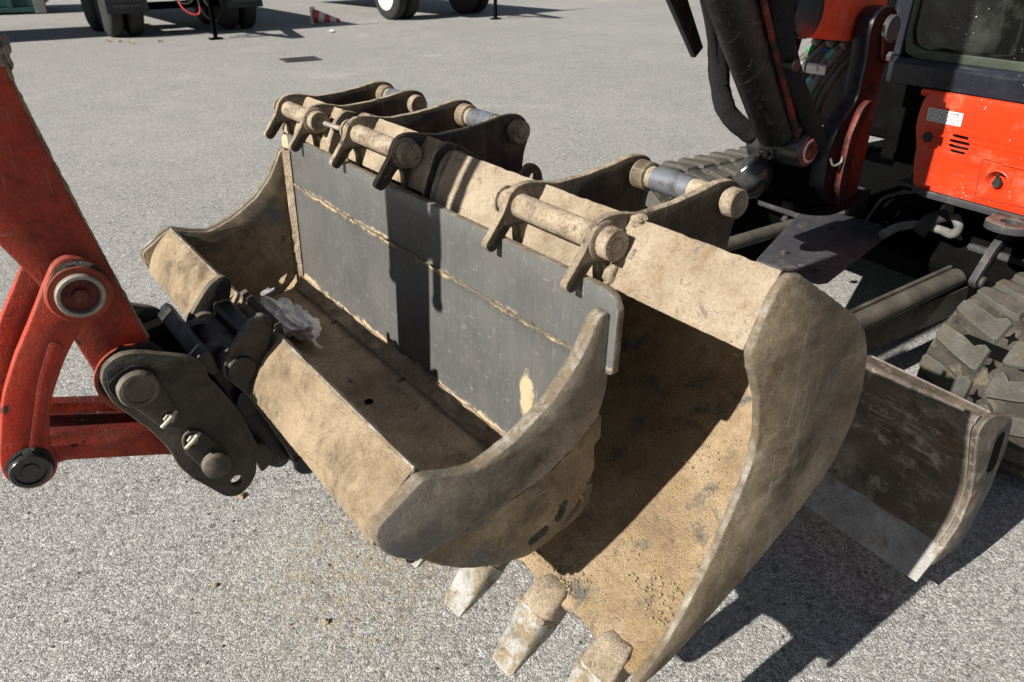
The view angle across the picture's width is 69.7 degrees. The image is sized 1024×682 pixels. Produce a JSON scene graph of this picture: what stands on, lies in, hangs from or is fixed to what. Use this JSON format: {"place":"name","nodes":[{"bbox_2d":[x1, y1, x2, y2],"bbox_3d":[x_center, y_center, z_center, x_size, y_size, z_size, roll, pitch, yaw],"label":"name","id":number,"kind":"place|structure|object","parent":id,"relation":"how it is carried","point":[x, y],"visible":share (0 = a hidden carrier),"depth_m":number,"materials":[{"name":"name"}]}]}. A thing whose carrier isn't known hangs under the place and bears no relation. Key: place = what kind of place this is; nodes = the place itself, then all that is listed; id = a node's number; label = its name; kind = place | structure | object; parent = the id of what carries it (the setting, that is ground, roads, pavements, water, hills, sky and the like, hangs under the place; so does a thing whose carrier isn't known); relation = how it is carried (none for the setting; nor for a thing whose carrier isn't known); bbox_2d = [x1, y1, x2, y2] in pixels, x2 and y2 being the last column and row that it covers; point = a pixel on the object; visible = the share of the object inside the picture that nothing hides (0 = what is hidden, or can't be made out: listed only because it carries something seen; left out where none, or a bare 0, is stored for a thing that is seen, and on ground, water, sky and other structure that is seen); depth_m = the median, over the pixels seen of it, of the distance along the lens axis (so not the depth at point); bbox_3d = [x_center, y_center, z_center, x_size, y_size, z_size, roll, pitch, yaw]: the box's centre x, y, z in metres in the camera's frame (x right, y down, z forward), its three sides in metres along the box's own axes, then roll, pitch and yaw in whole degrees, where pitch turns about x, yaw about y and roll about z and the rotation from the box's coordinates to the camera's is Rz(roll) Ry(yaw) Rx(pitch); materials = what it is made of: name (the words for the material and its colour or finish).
{"place":"outdoors","nodes":[
{"label":"outdoors","id":0,"kind":"place"},
{"bbox_2d":[0,0,1023,681],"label":"asphalt ground","id":1,"kind":"structure","parent":0,"point":[184,108],"depth_m":2.41,"materials":[{"name":"grey asphalt"}]},
{"bbox_2d":[0,0,48,12],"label":"skip container","id":2,"kind":"object","parent":1,"relation":"on","point":[15,6],"visible":1,"depth_m":17.88,"materials":[{"name":"green metal"}]},
{"bbox_2d":[80,0,262,39],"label":"flatbed trailer","id":3,"kind":"object","parent":1,"relation":"on","point":[113,18],"visible":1,"depth_m":14.08,"materials":[{"name":"metal"}]},
{"bbox_2d":[279,56,322,62],"bbox_3d":[-3.250,-4.331,11.311,0.560,0.010,0.440,-16,32,-26],"label":"drain grate","id":4,"kind":"object","parent":1,"relation":"on","point":[301,59],"visible":1,"depth_m":11.30,"materials":[{"name":"metal"}]},
{"bbox_2d":[310,6,339,24],"bbox_3d":[-4.022,-7.038,15.905,0.597,0.340,0.340,-1,29,-2],"label":"traffic cone","id":5,"kind":"object","parent":1,"relation":"on","point":[316,16],"visible":1,"depth_m":15.85,"materials":[{"name":"red plastic"}]},
{"bbox_2d":[213,492,453,676],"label":"soil clods","id":6,"kind":"object","parent":1,"relation":"on","point":[326,621],"visible":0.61,"depth_m":2.13,"materials":[{"name":"brown soil"}]},
{"bbox_2d":[375,0,500,19],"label":"flatbed trailer","id":7,"kind":"object","parent":1,"relation":"on","point":[394,9],"visible":1,"depth_m":16.76,"materials":[{"name":"black rubber"}]},
{"bbox_2d":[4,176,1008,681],"bbox_3d":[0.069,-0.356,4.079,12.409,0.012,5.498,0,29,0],"label":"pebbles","id":8,"kind":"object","parent":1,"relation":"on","point":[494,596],"visible":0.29,"depth_m":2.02,"materials":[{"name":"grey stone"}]},
{"bbox_2d":[0,0,1023,581],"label":"excavator","id":9,"kind":"object","parent":1,"relation":"on","point":[926,190],"visible":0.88,"depth_m":2.33,"materials":[{"name":"red paint"}]},
{"bbox_2d":[140,134,623,567],"bbox_3d":[-0.448,-0.030,1.700,0.511,0.565,1.430,-20,35,-32],"label":"ditching bucket","id":10,"kind":"object","parent":9,"relation":"attached to","point":[471,439],"visible":0.98,"depth_m":1.55,"materials":[{"name":"metal"}]},
{"bbox_2d":[260,296,321,343],"bbox_3d":[-0.626,-0.062,2.074,0.268,0.087,0.125,19,34,31],"label":"crumpled tissue","id":11,"kind":"object","parent":10,"relation":"in","point":[297,321],"visible":0.91,"depth_m":2.04,"materials":[{"name":"white paper"}]},
{"bbox_2d":[304,339,323,348],"bbox_3d":[-0.543,0.006,2.017,0.070,0.009,0.012,21,35,33],"label":"plastic strip","id":12,"kind":"object","parent":10,"relation":"in","point":[315,344],"visible":0.89,"depth_m":2.01,"materials":[{"name":"plastic"}]},
{"bbox_2d":[263,81,426,289],"bbox_3d":[-0.504,-0.449,2.315,0.495,0.634,0.411,-20,35,-32],"label":"digging bucket","id":13,"kind":"object","parent":10,"relation":"in","point":[314,120],"visible":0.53,"depth_m":2.19,"materials":[{"name":"metal"}]},
{"bbox_2d":[329,99,542,382],"bbox_3d":[-0.227,-0.288,1.998,0.507,0.634,0.414,-20,35,-32],"label":"digging bucket","id":14,"kind":"object","parent":10,"relation":"in","point":[408,151],"visible":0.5,"depth_m":1.85,"materials":[{"name":"metal"}]},
{"bbox_2d":[412,150,866,681],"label":"digging bucket","id":15,"kind":"object","parent":1,"relation":"on","point":[774,359],"visible":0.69,"depth_m":1.40,"materials":[{"name":"metal"}]},
{"bbox_2d":[531,346,750,629],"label":"loose soil","id":16,"kind":"structure","parent":15,"relation":"in","point":[649,584],"depth_m":1.46,"materials":[{"name":"brown soil"}]}
]}

